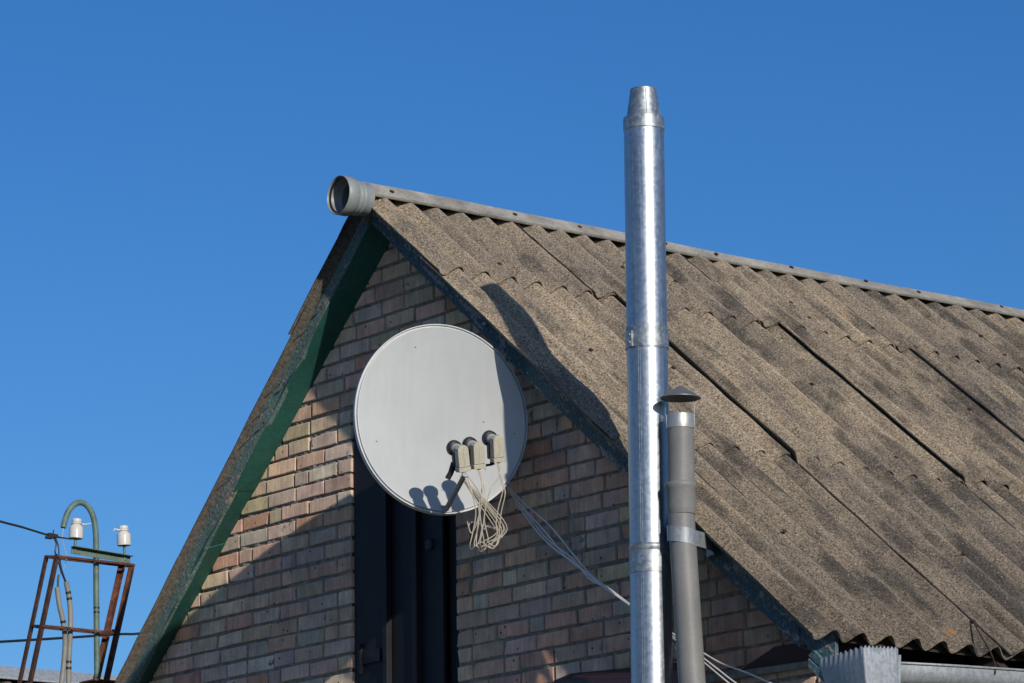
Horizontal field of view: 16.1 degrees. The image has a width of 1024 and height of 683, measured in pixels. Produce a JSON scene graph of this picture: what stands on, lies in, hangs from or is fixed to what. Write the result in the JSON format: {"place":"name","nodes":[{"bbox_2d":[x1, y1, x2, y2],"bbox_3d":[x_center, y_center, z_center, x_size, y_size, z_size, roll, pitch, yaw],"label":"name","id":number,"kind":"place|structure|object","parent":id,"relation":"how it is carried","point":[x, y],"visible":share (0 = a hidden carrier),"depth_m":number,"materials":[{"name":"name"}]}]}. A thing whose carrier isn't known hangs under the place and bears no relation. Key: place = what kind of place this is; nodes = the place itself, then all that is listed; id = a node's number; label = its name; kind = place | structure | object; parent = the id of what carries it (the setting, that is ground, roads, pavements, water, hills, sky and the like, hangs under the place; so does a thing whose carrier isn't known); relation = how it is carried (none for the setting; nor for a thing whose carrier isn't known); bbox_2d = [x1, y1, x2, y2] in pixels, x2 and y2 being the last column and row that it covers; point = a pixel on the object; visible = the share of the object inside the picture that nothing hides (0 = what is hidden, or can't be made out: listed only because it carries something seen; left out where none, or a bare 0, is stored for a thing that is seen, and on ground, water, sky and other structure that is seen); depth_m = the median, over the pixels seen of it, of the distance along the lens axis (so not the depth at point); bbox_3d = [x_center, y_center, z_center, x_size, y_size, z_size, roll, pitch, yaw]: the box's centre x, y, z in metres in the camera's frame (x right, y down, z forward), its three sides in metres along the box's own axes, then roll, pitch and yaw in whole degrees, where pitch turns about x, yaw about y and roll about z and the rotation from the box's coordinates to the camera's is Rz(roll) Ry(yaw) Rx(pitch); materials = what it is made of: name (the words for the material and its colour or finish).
{"place":"outdoors","nodes":[
{"label":"outdoors","id":0,"kind":"place"},
{"bbox_2d":[0,666,116,682],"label":"neighbour house","id":1,"kind":"structure","parent":0,"point":[8,674],"depth_m":25.64,"materials":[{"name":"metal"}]},
{"bbox_2d":[0,632,139,642],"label":"overhead wire","id":2,"kind":"object","parent":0,"point":[49,638],"visible":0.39,"depth_m":27.87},
{"bbox_2d":[0,0,1023,675],"label":"sky","id":3,"kind":"structure","parent":0,"point":[168,168],"materials":[{"name":"blue"}]},
{"label":"ground","id":4,"kind":"structure","parent":0,"visible":0},
{"bbox_2d":[55,587,67,682],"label":"conduit","id":5,"kind":"object","parent":4,"relation":"on","point":[64,634],"visible":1,"depth_m":18.81,"materials":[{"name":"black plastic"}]},
{"bbox_2d":[64,581,72,682],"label":"conduit","id":6,"kind":"object","parent":4,"relation":"on","point":[70,632],"visible":1,"depth_m":18.83,"materials":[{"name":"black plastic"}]},
{"bbox_2d":[17,554,134,682],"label":"mast frame","id":7,"kind":"object","parent":4,"relation":"on","point":[107,631],"visible":1,"depth_m":18.89,"materials":[{"name":"metal"}]},
{"bbox_2d":[60,500,133,682],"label":"insulator pole","id":8,"kind":"object","parent":4,"relation":"on","point":[95,552],"visible":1,"depth_m":18.98,"materials":[{"name":"green metal"}]},
{"bbox_2d":[0,520,70,539],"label":"supply cable","id":9,"kind":"object","parent":8,"relation":"attached to","point":[50,536],"visible":1,"depth_m":18.84,"materials":[{"name":"black plastic"}]},
{"bbox_2d":[54,538,65,581],"bbox_3d":[-2.347,1.144,18.876,0.089,0.247,0.030,9,-17,-37],"label":"drop wire","id":10,"kind":"object","parent":9,"relation":"hanging from","point":[58,562],"visible":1,"depth_m":18.87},
{"bbox_2d":[55,538,66,581],"bbox_3d":[-2.348,1.147,18.888,0.078,0.246,0.008,9,-17,-37],"label":"drop wire","id":11,"kind":"object","parent":9,"relation":"hanging from","point":[59,558],"visible":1,"depth_m":18.88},
{"bbox_2d":[114,182,1023,682],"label":"brick house","id":12,"kind":"structure","parent":4,"relation":"on","point":[858,460],"depth_m":16.76,"materials":[{"name":"brick"}]},
{"bbox_2d":[327,175,374,215],"bbox_3d":[-0.747,-0.673,16.916,0.155,0.187,0.187,9,-17,-37],"label":"pipe stub","id":13,"kind":"object","parent":12,"relation":"attached to","point":[347,195],"visible":1,"depth_m":16.89,"materials":[{"name":"grey plastic"}]},
{"bbox_2d":[354,433,459,682],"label":"attic door","id":14,"kind":"structure","parent":12,"relation":"in","point":[405,561],"depth_m":16.84,"materials":[{"name":"paint"}]},
{"bbox_2d":[353,324,527,515],"bbox_3d":[-0.146,0.343,15.936,0.730,0.865,0.907,-11,-17,37],"label":"satellite dish","id":15,"kind":"object","parent":12,"relation":"attached to","point":[438,409],"visible":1,"depth_m":15.94,"materials":[{"name":"metal"}]},
{"bbox_2d":[462,472,495,546],"bbox_3d":[-0.146,0.715,15.637,0.160,0.408,0.489,0,-13,-4],"label":"coaxial cable","id":16,"kind":"object","parent":15,"relation":"hanging from","point":[469,489],"visible":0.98,"depth_m":15.41,"materials":[{"name":"beige plastic"}]},
{"bbox_2d":[459,475,498,549],"bbox_3d":[-0.133,0.720,15.640,0.175,0.417,0.487,0,-13,-5],"label":"coaxial cable","id":17,"kind":"object","parent":15,"relation":"hanging from","point":[471,488],"visible":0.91,"depth_m":15.43,"materials":[{"name":"beige plastic"}]},
{"bbox_2d":[464,476,495,533],"bbox_3d":[-0.141,0.689,15.645,0.165,0.354,0.488,0,-13,-5],"label":"coaxial cable","id":18,"kind":"object","parent":15,"relation":"hanging from","point":[480,505],"visible":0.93,"depth_m":15.42,"materials":[{"name":"beige plastic"}]},
{"bbox_2d":[465,469,503,551],"bbox_3d":[-0.106,0.727,15.655,0.172,0.424,0.483,2,-13,-12],"label":"coaxial cable","id":19,"kind":"object","parent":15,"relation":"hanging from","point":[480,516],"visible":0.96,"depth_m":15.44,"materials":[{"name":"beige plastic"}]},
{"bbox_2d":[472,469,501,545],"bbox_3d":[-0.110,0.717,15.654,0.165,0.406,0.487,2,-13,-12],"label":"coaxial cable","id":20,"kind":"object","parent":15,"relation":"hanging from","point":[485,509],"visible":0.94,"depth_m":15.42,"materials":[{"name":"beige plastic"}]},
{"bbox_2d":[476,469,497,551],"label":"coaxial cable","id":21,"kind":"object","parent":15,"relation":"hanging from","point":[479,514],"visible":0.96,"depth_m":15.41,"materials":[{"name":"beige plastic"}]},
{"bbox_2d":[471,462,507,547],"bbox_3d":[-0.093,0.719,15.651,0.187,0.411,0.503,2,-13,-13],"label":"coaxial cable","id":22,"kind":"object","parent":15,"relation":"hanging from","point":[492,507],"visible":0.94,"depth_m":15.47,"materials":[{"name":"beige plastic"}]},
{"bbox_2d":[482,463,503,548],"bbox_3d":[-0.095,0.721,15.645,0.168,0.418,0.516,3,-14,-15],"label":"coaxial cable","id":23,"kind":"object","parent":15,"relation":"hanging from","point":[496,514],"visible":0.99,"depth_m":15.41,"materials":[{"name":"beige plastic"}]},
{"bbox_2d":[487,462,505,546],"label":"coaxial cable","id":24,"kind":"object","parent":15,"relation":"hanging from","point":[500,514],"visible":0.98,"depth_m":15.41,"materials":[{"name":"beige plastic"}]},
{"bbox_2d":[506,486,675,649],"bbox_3d":[0.366,1.290,15.430,0.135,1.566,1.085,10,-17,-40],"label":"white cable","id":25,"kind":"object","parent":15,"relation":"hanging from","point":[552,543],"visible":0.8,"depth_m":15.81,"materials":[{"name":"white plastic"}]},
{"bbox_2d":[506,487,728,682],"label":"white cable","id":26,"kind":"object","parent":15,"relation":"hanging from","point":[594,579],"visible":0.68,"depth_m":15.60,"materials":[{"name":"white plastic"}]},
{"bbox_2d":[520,503,735,682],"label":"white cable","id":27,"kind":"object","parent":15,"relation":"hanging from","point":[547,534],"visible":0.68,"depth_m":15.60,"materials":[{"name":"white plastic"}]},
{"bbox_2d":[507,485,770,682],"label":"white cable","id":28,"kind":"object","parent":12,"relation":"hanging from","point":[547,523],"visible":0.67,"depth_m":15.55,"materials":[{"name":"white plastic"}]},
{"bbox_2d":[818,619,1023,682],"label":"rain gutter","id":29,"kind":"object","parent":12,"relation":"attached to","point":[869,664],"visible":1,"depth_m":14.16,"materials":[{"name":"metal"}]},
{"bbox_2d":[623,86,672,682],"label":"steel flue","id":30,"kind":"object","parent":4,"relation":"on","point":[647,349],"visible":0.99,"depth_m":14.89,"materials":[{"name":"silver metal"}]},
{"bbox_2d":[660,385,713,682],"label":"vent pipe","id":31,"kind":"object","parent":4,"relation":"on","point":[686,539],"visible":1,"depth_m":14.65,"materials":[{"name":"grey plastic"}]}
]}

